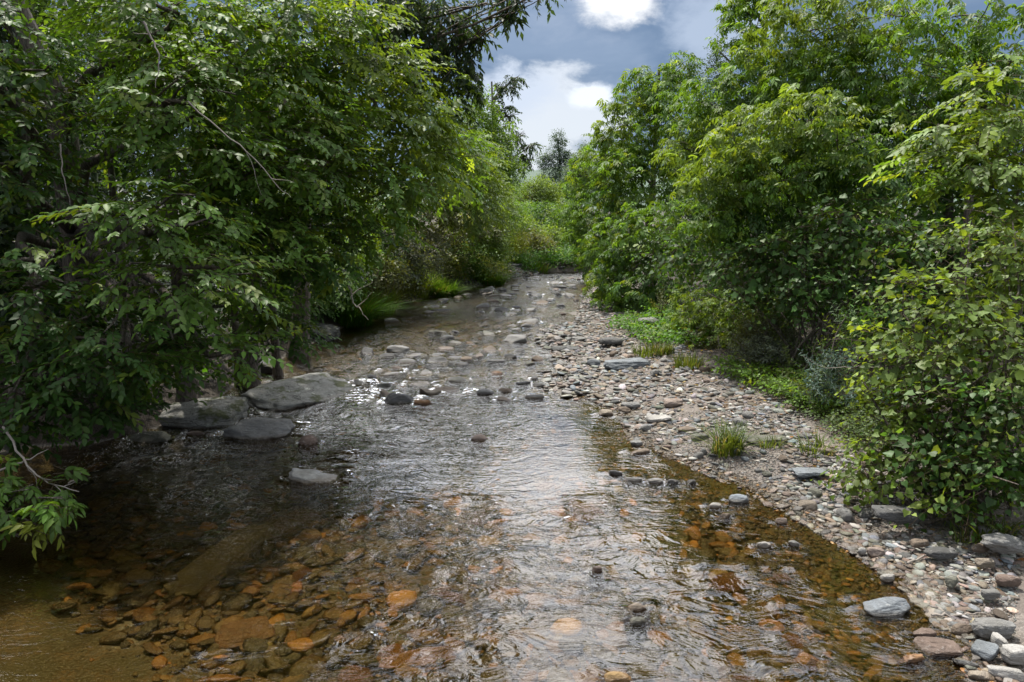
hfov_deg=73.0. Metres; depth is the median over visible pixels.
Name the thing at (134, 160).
woodland tree
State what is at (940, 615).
driftwood stick
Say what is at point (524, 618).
streambed gravel
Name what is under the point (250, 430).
boulder
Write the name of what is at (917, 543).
stone
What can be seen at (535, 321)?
stone
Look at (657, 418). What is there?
stone
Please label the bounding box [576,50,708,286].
boxelder tree
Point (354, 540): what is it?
stone
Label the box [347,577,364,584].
stone
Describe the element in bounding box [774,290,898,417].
weed clump
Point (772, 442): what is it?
grass tuft
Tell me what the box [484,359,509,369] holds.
stone
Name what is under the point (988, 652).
stone
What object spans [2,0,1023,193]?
sky
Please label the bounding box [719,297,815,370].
weed clump
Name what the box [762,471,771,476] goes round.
stone
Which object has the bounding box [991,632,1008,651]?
stone
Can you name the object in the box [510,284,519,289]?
stone
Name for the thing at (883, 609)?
stone
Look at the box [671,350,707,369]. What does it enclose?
grass tuft
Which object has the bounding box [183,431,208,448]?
stone
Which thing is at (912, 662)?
stone
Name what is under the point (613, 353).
stone
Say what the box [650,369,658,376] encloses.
stone
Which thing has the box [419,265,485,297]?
grass tuft
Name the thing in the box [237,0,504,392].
beech tree
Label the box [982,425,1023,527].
undergrowth
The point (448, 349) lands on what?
stone
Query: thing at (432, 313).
stone
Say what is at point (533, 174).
hills
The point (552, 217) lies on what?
thicket bush
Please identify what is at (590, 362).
stone
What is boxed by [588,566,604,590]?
stone
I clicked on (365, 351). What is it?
stone
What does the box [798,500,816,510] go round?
stone
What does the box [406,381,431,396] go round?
stone
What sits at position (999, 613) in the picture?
stone
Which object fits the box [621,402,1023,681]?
gravel
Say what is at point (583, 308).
gravel
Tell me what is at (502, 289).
stone
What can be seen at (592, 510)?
stone
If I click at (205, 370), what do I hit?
undergrowth
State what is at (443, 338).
stone
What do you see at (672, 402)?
stone
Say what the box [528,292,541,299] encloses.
stone
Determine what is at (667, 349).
grass tuft
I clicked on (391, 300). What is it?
grass tuft
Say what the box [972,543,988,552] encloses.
stone
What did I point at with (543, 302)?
stone
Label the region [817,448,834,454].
stone
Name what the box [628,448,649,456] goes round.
stone
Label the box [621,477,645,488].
stone
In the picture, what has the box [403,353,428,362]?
stone
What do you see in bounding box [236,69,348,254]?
woodland tree
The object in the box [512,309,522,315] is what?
stone
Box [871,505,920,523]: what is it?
boulder
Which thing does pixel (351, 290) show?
dead branch
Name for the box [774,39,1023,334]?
woodland tree
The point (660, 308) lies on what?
weed clump
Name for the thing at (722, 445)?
grass tuft
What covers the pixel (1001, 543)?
stone
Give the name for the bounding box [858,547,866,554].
stone
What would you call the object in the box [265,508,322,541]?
stone
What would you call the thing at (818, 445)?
grass tuft
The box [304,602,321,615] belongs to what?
stone
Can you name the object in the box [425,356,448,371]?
stone
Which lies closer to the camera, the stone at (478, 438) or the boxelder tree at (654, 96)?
the stone at (478, 438)
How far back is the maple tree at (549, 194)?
60.10 m
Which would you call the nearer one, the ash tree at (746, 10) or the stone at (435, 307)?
the ash tree at (746, 10)
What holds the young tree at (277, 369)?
on the ground
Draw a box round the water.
[2,271,970,681]
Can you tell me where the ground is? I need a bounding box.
[0,200,1023,681]
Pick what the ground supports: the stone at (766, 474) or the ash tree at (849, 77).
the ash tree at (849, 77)
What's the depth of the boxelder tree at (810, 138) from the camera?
12.56 m
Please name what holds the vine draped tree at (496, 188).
on the ground
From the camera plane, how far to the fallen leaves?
10.99 m
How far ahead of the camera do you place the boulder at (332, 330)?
17.61 m
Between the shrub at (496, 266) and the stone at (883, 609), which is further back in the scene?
the shrub at (496, 266)
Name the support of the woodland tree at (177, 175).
on the ground
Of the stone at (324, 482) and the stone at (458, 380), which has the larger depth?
the stone at (458, 380)
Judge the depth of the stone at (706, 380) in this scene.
12.58 m
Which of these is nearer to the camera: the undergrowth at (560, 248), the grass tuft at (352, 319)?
the grass tuft at (352, 319)
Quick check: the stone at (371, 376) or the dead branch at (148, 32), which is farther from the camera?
the stone at (371, 376)
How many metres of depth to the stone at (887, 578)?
6.10 m
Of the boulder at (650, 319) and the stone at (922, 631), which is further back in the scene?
the boulder at (650, 319)
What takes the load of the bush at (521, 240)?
on the ground
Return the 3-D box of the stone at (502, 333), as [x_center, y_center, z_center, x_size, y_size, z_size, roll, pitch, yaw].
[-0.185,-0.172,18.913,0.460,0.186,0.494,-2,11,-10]
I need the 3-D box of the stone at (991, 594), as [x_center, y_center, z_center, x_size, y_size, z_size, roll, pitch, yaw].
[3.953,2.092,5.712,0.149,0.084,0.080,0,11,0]
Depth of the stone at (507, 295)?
26.91 m
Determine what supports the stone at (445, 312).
on the ground
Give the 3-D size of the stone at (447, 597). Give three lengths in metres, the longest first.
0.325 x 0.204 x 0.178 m
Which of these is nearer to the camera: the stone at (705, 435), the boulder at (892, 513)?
the boulder at (892, 513)
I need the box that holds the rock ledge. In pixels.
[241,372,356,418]
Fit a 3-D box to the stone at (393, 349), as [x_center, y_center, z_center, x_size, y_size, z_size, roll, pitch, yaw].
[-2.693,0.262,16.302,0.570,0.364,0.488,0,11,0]
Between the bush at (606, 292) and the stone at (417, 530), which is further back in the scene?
the bush at (606, 292)
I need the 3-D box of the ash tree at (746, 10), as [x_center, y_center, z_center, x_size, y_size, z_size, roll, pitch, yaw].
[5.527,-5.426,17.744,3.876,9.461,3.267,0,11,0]
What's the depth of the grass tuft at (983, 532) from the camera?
6.71 m
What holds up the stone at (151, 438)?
on the ground
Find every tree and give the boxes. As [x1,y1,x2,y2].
[0,0,117,324]
[0,0,226,380]
[0,0,243,396]
[0,0,308,470]
[2,0,244,292]
[94,0,317,280]
[119,0,393,401]
[137,7,321,388]
[185,30,343,380]
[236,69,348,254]
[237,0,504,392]
[277,0,571,366]
[301,96,400,254]
[344,96,519,260]
[460,84,530,247]
[483,74,545,207]
[503,178,539,192]
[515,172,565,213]
[532,128,575,210]
[554,140,596,210]
[556,133,634,279]
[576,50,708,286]
[640,136,744,267]
[649,0,808,301]
[667,83,920,342]
[668,117,827,272]
[682,34,746,290]
[699,66,963,296]
[728,0,945,307]
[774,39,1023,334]
[843,0,1023,310]
[922,246,1023,360]
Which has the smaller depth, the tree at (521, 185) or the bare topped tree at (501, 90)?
the bare topped tree at (501, 90)
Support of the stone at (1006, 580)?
on the gravel at (920, 586)
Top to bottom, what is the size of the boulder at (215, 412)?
0.472 m
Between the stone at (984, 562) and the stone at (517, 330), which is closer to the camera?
the stone at (984, 562)
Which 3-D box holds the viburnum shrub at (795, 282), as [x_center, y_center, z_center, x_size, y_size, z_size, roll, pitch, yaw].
[4.664,-1.200,13.120,3.260,3.229,6.938,-8,13,-36]
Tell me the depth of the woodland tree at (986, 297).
12.12 m
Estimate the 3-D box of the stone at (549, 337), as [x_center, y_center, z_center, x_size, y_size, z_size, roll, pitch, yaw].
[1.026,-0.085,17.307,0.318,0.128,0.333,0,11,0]
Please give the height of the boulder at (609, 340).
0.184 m
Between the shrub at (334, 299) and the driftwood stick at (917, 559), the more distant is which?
the shrub at (334, 299)
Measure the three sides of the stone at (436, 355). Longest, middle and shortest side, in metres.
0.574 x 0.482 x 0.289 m
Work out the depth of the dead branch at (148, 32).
6.95 m
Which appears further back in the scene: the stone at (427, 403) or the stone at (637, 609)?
the stone at (427, 403)
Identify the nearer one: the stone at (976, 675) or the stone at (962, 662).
the stone at (976, 675)
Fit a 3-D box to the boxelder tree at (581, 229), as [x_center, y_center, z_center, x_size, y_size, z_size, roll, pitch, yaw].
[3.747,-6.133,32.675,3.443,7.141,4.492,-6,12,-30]
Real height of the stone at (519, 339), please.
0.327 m
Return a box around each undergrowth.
[0,245,410,434]
[458,233,628,267]
[515,246,640,273]
[606,303,714,346]
[679,268,1023,451]
[704,335,897,424]
[792,397,905,450]
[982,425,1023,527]
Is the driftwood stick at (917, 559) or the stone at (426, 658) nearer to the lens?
the stone at (426, 658)
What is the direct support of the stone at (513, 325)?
on the ground
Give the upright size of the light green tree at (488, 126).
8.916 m
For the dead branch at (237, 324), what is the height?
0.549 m
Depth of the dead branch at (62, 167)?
7.38 m
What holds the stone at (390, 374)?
on the streambed gravel at (453, 470)
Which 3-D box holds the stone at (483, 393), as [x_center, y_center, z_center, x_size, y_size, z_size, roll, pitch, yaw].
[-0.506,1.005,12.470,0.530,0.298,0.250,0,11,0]
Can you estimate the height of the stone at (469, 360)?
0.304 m
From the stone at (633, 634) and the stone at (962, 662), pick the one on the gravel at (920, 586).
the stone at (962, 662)
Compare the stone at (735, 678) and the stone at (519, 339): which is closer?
the stone at (735, 678)
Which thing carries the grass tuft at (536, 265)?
on the ground
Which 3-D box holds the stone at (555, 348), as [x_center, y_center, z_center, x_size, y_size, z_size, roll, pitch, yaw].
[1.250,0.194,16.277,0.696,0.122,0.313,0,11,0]
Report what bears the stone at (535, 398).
on the ground
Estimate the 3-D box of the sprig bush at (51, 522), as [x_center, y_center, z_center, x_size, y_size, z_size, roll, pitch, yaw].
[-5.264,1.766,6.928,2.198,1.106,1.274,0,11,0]
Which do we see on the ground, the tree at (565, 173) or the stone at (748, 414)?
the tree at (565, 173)
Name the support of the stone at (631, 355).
on the gravel at (583, 308)
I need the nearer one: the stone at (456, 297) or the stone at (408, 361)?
the stone at (408, 361)
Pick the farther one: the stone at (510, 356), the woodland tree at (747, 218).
the woodland tree at (747, 218)
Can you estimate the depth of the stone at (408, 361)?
14.96 m
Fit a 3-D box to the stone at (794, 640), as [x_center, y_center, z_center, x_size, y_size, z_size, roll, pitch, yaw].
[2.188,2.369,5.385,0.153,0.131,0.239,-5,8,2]
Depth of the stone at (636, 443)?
9.63 m
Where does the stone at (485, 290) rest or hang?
on the ground
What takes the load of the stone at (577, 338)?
on the ground
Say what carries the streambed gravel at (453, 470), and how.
on the ground
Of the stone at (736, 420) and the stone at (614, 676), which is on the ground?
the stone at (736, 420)
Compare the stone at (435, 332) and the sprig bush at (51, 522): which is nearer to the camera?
the sprig bush at (51, 522)
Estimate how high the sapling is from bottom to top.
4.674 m
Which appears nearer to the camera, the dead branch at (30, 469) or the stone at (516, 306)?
the dead branch at (30, 469)
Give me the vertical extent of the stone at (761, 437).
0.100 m
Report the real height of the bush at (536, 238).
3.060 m
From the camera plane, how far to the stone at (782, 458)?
8.70 m
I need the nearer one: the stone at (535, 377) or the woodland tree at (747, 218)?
the stone at (535, 377)
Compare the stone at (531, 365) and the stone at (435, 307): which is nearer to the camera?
the stone at (531, 365)
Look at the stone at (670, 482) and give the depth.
8.30 m
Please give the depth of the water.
11.55 m
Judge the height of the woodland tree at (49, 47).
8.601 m
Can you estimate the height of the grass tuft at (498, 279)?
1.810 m
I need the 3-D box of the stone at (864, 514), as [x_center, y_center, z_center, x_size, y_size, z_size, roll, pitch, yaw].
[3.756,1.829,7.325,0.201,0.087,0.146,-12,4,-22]
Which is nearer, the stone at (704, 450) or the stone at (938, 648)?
the stone at (938, 648)
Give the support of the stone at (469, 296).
on the ground
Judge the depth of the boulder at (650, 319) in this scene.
17.84 m
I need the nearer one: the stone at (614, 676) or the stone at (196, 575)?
the stone at (614, 676)
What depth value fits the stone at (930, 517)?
7.21 m
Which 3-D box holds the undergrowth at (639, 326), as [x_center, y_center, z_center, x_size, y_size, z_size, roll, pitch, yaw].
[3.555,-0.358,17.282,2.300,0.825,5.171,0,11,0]
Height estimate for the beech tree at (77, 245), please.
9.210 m
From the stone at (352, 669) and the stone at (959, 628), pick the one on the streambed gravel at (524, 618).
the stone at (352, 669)
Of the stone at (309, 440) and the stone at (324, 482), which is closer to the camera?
the stone at (324, 482)
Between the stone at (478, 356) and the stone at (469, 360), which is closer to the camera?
the stone at (469, 360)
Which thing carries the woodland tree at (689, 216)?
on the ground
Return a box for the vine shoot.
[803,356,879,368]
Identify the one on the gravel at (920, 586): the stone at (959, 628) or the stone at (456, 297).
the stone at (959, 628)
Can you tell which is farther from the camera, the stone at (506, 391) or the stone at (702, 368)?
the stone at (702, 368)
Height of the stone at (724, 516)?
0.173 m
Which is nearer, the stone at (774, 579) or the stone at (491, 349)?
the stone at (774, 579)
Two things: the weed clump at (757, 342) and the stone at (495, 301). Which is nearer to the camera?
the weed clump at (757, 342)
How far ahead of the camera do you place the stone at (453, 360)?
15.38 m
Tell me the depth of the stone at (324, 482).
8.37 m
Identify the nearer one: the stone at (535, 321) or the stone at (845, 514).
the stone at (845, 514)
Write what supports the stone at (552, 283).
on the ground
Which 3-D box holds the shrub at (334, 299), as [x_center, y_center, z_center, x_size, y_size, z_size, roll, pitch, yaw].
[-5.418,-1.555,17.796,2.954,3.022,5.485,5,12,26]
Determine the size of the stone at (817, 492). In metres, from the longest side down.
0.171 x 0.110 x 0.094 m
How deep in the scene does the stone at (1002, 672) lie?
4.79 m
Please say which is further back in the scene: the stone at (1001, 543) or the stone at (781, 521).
the stone at (781, 521)
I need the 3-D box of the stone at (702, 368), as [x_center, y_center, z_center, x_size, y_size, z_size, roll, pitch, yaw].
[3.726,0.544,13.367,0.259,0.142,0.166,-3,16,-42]
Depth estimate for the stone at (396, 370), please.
14.31 m
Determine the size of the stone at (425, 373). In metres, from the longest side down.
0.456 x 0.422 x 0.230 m
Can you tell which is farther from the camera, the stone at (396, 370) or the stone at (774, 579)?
the stone at (396, 370)
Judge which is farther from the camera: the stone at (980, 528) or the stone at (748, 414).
the stone at (748, 414)
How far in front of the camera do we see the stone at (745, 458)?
8.85 m
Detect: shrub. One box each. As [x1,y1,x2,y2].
[239,230,383,343]
[317,226,455,316]
[419,202,519,286]
[445,251,519,286]
[620,187,952,379]
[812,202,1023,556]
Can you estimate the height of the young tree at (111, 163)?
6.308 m
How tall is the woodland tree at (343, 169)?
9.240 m
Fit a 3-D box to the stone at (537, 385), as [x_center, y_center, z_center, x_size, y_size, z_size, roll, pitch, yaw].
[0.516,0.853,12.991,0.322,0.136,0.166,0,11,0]
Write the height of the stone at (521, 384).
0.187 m
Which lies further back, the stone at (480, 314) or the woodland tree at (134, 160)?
the stone at (480, 314)
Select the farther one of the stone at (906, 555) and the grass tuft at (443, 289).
the grass tuft at (443, 289)
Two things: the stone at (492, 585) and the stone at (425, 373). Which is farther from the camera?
the stone at (425, 373)
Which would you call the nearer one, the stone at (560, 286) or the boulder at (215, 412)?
the boulder at (215, 412)
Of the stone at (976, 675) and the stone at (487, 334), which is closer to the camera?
the stone at (976, 675)
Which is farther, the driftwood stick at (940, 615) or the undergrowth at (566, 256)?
the undergrowth at (566, 256)
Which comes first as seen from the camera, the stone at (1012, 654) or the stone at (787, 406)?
the stone at (1012, 654)
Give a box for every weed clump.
[648,291,670,318]
[656,286,795,350]
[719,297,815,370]
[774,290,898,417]
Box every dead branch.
[0,449,47,470]
[2,426,78,496]
[60,144,69,200]
[133,21,165,87]
[187,101,291,196]
[234,321,288,352]
[348,282,372,319]
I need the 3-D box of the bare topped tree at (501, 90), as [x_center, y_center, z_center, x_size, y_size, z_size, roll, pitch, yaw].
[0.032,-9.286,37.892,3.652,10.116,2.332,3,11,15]
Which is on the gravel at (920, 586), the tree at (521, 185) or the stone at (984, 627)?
the stone at (984, 627)
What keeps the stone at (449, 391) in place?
on the ground
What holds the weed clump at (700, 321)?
on the ground
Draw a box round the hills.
[124,166,1023,209]
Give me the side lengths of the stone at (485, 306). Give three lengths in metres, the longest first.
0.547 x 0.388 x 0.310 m
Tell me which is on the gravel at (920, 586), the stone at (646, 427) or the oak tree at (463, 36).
the stone at (646, 427)
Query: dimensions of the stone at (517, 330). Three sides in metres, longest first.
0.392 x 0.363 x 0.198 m
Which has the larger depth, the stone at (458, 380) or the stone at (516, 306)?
the stone at (516, 306)
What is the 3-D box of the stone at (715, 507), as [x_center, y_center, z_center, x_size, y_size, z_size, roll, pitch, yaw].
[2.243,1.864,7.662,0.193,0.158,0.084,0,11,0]
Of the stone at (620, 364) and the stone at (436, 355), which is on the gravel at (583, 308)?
the stone at (620, 364)
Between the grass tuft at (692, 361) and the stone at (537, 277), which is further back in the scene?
the stone at (537, 277)
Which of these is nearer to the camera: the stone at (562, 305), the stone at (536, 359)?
the stone at (536, 359)
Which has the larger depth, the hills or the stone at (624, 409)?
the hills
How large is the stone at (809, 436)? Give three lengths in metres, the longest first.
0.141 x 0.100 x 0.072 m
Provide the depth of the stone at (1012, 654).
4.91 m
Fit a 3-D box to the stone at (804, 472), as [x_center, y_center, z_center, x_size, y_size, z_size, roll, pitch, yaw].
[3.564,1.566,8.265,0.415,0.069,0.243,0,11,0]
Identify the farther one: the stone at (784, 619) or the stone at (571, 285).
the stone at (571, 285)
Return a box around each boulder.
[159,396,248,436]
[219,417,294,453]
[260,357,272,373]
[310,323,339,341]
[598,337,622,343]
[638,317,659,326]
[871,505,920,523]
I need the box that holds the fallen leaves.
[596,310,1023,590]
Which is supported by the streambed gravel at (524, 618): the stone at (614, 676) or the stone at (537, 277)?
the stone at (614, 676)
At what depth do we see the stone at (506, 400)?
11.92 m
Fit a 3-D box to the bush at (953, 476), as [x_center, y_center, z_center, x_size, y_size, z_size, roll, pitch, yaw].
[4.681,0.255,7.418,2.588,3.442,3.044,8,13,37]
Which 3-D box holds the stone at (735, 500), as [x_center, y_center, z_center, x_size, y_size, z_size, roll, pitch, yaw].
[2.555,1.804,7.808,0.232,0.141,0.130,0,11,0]
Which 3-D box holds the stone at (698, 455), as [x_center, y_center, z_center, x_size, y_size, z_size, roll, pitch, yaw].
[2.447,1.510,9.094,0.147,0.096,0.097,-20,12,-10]
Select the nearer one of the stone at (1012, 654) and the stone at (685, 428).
the stone at (1012, 654)
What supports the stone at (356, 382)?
on the ground
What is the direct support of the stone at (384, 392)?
on the ground
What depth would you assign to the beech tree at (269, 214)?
9.73 m
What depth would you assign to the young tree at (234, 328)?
12.02 m
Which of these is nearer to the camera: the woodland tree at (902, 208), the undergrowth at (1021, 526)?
the undergrowth at (1021, 526)
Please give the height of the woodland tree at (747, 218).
6.686 m
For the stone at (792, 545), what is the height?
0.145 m
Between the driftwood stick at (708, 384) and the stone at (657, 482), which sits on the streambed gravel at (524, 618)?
the stone at (657, 482)
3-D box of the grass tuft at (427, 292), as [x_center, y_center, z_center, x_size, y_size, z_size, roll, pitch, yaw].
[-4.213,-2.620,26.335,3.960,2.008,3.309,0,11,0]
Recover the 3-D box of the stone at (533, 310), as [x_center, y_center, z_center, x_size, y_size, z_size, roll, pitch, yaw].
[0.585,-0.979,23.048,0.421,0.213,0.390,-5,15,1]
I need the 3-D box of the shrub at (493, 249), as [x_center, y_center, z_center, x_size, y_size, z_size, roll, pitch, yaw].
[-2.076,-4.190,29.553,3.453,3.625,6.198,9,14,41]
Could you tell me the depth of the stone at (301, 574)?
6.77 m
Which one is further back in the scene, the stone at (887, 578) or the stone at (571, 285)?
the stone at (571, 285)
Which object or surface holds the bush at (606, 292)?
on the ground
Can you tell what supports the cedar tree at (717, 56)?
on the ground
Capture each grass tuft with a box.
[267,280,425,328]
[358,280,419,315]
[380,253,449,298]
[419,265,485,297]
[439,254,520,285]
[502,252,553,273]
[627,338,679,357]
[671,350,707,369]
[675,415,786,458]
[751,432,786,448]
[780,425,870,457]
[934,509,1023,544]
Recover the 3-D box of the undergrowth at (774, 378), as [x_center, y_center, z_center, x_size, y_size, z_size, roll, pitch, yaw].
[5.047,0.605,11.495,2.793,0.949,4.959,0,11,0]
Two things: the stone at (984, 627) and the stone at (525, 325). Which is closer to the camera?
the stone at (984, 627)
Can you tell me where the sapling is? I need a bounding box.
[859,54,1023,391]
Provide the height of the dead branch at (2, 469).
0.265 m
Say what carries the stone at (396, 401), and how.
on the ground
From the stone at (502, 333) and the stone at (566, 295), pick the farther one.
the stone at (566, 295)
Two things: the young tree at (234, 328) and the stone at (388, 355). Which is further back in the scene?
the stone at (388, 355)
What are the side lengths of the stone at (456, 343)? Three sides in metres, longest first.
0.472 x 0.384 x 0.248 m
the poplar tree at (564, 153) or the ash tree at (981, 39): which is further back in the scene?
the poplar tree at (564, 153)
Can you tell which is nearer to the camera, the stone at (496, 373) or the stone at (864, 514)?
the stone at (864, 514)
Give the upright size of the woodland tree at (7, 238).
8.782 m
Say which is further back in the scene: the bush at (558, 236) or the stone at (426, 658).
the bush at (558, 236)
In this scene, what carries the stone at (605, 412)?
on the gravel at (583, 308)
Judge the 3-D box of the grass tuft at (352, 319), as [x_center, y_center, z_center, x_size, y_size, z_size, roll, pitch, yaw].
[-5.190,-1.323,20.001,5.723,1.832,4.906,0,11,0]
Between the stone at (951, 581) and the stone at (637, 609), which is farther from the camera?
the stone at (951, 581)
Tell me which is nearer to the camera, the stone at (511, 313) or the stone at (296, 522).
the stone at (296, 522)
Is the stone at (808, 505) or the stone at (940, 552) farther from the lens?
the stone at (808, 505)
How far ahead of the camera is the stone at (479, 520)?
7.67 m
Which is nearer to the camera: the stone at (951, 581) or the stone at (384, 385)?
the stone at (951, 581)
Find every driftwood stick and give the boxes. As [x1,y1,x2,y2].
[688,376,731,389]
[795,450,832,460]
[906,555,943,563]
[931,612,990,616]
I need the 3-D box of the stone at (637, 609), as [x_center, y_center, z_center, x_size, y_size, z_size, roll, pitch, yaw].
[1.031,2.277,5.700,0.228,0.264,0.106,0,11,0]
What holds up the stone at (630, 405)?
on the gravel at (583, 308)
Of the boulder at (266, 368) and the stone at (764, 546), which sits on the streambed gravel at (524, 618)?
the stone at (764, 546)
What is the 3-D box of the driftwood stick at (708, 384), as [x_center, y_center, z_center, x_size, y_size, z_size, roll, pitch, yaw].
[3.402,0.765,11.966,0.714,0.186,0.550,0,11,0]
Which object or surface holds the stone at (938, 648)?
on the ground
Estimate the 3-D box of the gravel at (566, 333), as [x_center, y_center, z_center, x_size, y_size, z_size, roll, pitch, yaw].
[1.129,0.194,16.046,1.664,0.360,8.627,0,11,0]
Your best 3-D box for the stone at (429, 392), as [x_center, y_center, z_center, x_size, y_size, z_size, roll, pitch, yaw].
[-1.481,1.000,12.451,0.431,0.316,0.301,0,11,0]
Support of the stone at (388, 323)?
on the streambed gravel at (453, 470)
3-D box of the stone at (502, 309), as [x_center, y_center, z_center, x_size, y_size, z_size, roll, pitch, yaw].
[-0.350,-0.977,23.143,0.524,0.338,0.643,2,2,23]
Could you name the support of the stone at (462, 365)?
on the ground
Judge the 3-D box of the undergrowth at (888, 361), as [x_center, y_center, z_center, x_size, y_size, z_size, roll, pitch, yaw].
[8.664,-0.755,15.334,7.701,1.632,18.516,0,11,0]
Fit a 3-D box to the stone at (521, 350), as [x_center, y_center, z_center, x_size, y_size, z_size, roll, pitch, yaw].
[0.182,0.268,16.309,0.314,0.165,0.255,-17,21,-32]
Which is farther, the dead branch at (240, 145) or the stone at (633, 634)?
the dead branch at (240, 145)
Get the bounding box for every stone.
[125,431,174,454]
[161,522,273,598]
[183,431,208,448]
[214,616,275,650]
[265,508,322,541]
[288,468,343,495]
[292,568,311,580]
[296,434,319,457]
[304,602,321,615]
[337,665,373,681]
[346,535,364,542]
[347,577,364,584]
[352,379,370,396]
[359,347,373,361]
[364,375,377,385]
[369,383,394,395]
[377,353,395,366]
[378,372,402,381]
[378,643,404,656]
[378,646,456,672]
[379,390,389,401]
[379,393,415,415]
[384,318,401,327]
[386,345,409,359]
[390,366,406,377]
[396,358,417,369]
[399,518,428,537]
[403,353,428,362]
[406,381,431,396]
[412,399,435,415]
[415,370,438,382]
[418,388,440,404]
[420,310,435,318]
[425,353,448,363]
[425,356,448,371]
[428,305,441,309]
[428,330,450,338]
[430,309,455,316]
[434,346,455,355]
[435,386,463,407]
[436,588,465,609]
[440,335,454,345]
[444,377,468,391]
[446,356,461,367]
[449,341,465,350]
[453,295,463,302]
[453,362,469,372]
[460,293,470,299]
[460,356,473,368]
[466,511,487,530]
[469,389,497,404]
[469,434,488,452]
[472,353,483,364]
[475,303,489,311]
[475,311,488,318]
[479,288,492,295]
[479,346,500,359]
[481,330,496,342]
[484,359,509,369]
[485,294,499,299]
[486,299,501,307]
[487,579,499,590]
[488,371,504,381]
[494,307,508,316]
[495,396,514,409]
[496,287,506,293]
[497,330,511,338]
[497,388,515,398]
[499,294,514,300]
[503,334,527,347]
[504,353,516,362]
[507,312,515,316]
[507,324,518,329]
[509,328,522,333]
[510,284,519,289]
[510,305,522,311]
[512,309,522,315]
[513,381,531,390]
[514,348,525,355]
[519,318,539,326]
[519,323,530,330]
[523,308,535,314]
[523,393,544,403]
[524,362,535,368]
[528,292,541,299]
[531,355,543,363]
[531,375,538,380]
[531,383,544,389]
[532,276,540,280]
[535,300,548,307]
[547,335,555,339]
[548,285,566,290]
[549,281,559,285]
[550,346,578,350]
[555,303,564,308]
[564,293,574,298]
[567,284,575,288]
[570,336,586,341]
[572,505,604,524]
[587,359,600,365]
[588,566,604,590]
[598,409,612,415]
[601,671,633,681]
[603,357,649,369]
[609,350,617,356]
[609,470,623,480]
[618,406,630,411]
[621,402,640,408]
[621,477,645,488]
[623,603,650,629]
[626,617,647,642]
[627,354,637,357]
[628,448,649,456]
[631,440,642,447]
[641,424,650,431]
[645,478,664,488]
[646,414,671,421]
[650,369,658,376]
[663,398,682,407]
[666,479,679,488]
[678,426,695,431]
[686,479,695,487]
[690,433,708,440]
[693,452,703,458]
[699,365,709,371]
[700,447,706,454]
[703,378,711,382]
[706,502,722,513]
[711,572,749,599]
[716,513,731,525]
[728,494,748,506]
[731,674,759,681]
[733,418,747,425]
[741,456,748,461]
[742,411,753,418]
[745,435,787,445]
[754,541,771,554]
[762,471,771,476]
[768,573,791,584]
[775,518,786,525]
[777,614,794,627]
[778,454,787,461]
[781,632,803,656]
[785,403,794,410]
[786,540,798,550]
[791,467,827,477]
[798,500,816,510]
[802,432,811,438]
[803,658,818,674]
[808,487,822,497]
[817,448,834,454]
[836,507,853,521]
[857,508,873,518]
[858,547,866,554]
[860,597,910,622]
[865,471,884,480]
[866,547,884,556]
[880,574,894,582]
[897,653,925,670]
[903,552,910,557]
[909,538,928,547]
[909,627,936,638]
[913,636,963,659]
[923,546,957,559]
[927,513,935,519]
[933,536,941,540]
[944,575,957,587]
[951,623,972,634]
[952,659,979,667]
[968,670,994,681]
[970,617,1016,638]
[970,639,999,662]
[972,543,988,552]
[974,558,994,567]
[975,526,998,536]
[980,532,1023,553]
[981,588,1000,600]
[987,665,1023,681]
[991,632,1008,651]
[993,609,1008,620]
[995,574,1021,586]
[1000,644,1023,664]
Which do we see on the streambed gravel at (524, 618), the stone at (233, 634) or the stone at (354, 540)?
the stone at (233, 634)
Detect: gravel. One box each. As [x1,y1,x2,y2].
[29,315,708,504]
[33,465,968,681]
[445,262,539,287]
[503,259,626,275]
[526,322,606,406]
[563,280,797,427]
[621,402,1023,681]
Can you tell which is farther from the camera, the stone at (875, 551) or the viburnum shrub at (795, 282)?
the viburnum shrub at (795, 282)
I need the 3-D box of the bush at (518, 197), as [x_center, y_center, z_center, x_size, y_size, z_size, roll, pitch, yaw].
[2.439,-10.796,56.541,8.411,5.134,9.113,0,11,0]
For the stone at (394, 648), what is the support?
on the ground
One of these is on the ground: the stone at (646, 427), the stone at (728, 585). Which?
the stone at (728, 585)
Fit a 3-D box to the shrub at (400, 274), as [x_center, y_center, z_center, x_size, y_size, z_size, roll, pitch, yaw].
[-4.351,-2.365,22.091,3.494,3.270,7.676,3,11,14]
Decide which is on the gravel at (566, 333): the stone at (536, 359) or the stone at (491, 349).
the stone at (536, 359)
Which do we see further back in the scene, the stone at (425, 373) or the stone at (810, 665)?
the stone at (425, 373)
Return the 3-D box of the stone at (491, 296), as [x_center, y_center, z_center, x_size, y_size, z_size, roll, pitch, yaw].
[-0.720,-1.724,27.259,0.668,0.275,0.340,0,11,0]
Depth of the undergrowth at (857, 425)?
9.39 m
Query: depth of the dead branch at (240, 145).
7.34 m
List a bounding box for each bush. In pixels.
[0,453,90,560]
[478,201,532,266]
[496,196,588,247]
[497,182,589,227]
[508,215,568,261]
[527,214,592,251]
[577,195,706,314]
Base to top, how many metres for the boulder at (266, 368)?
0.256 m

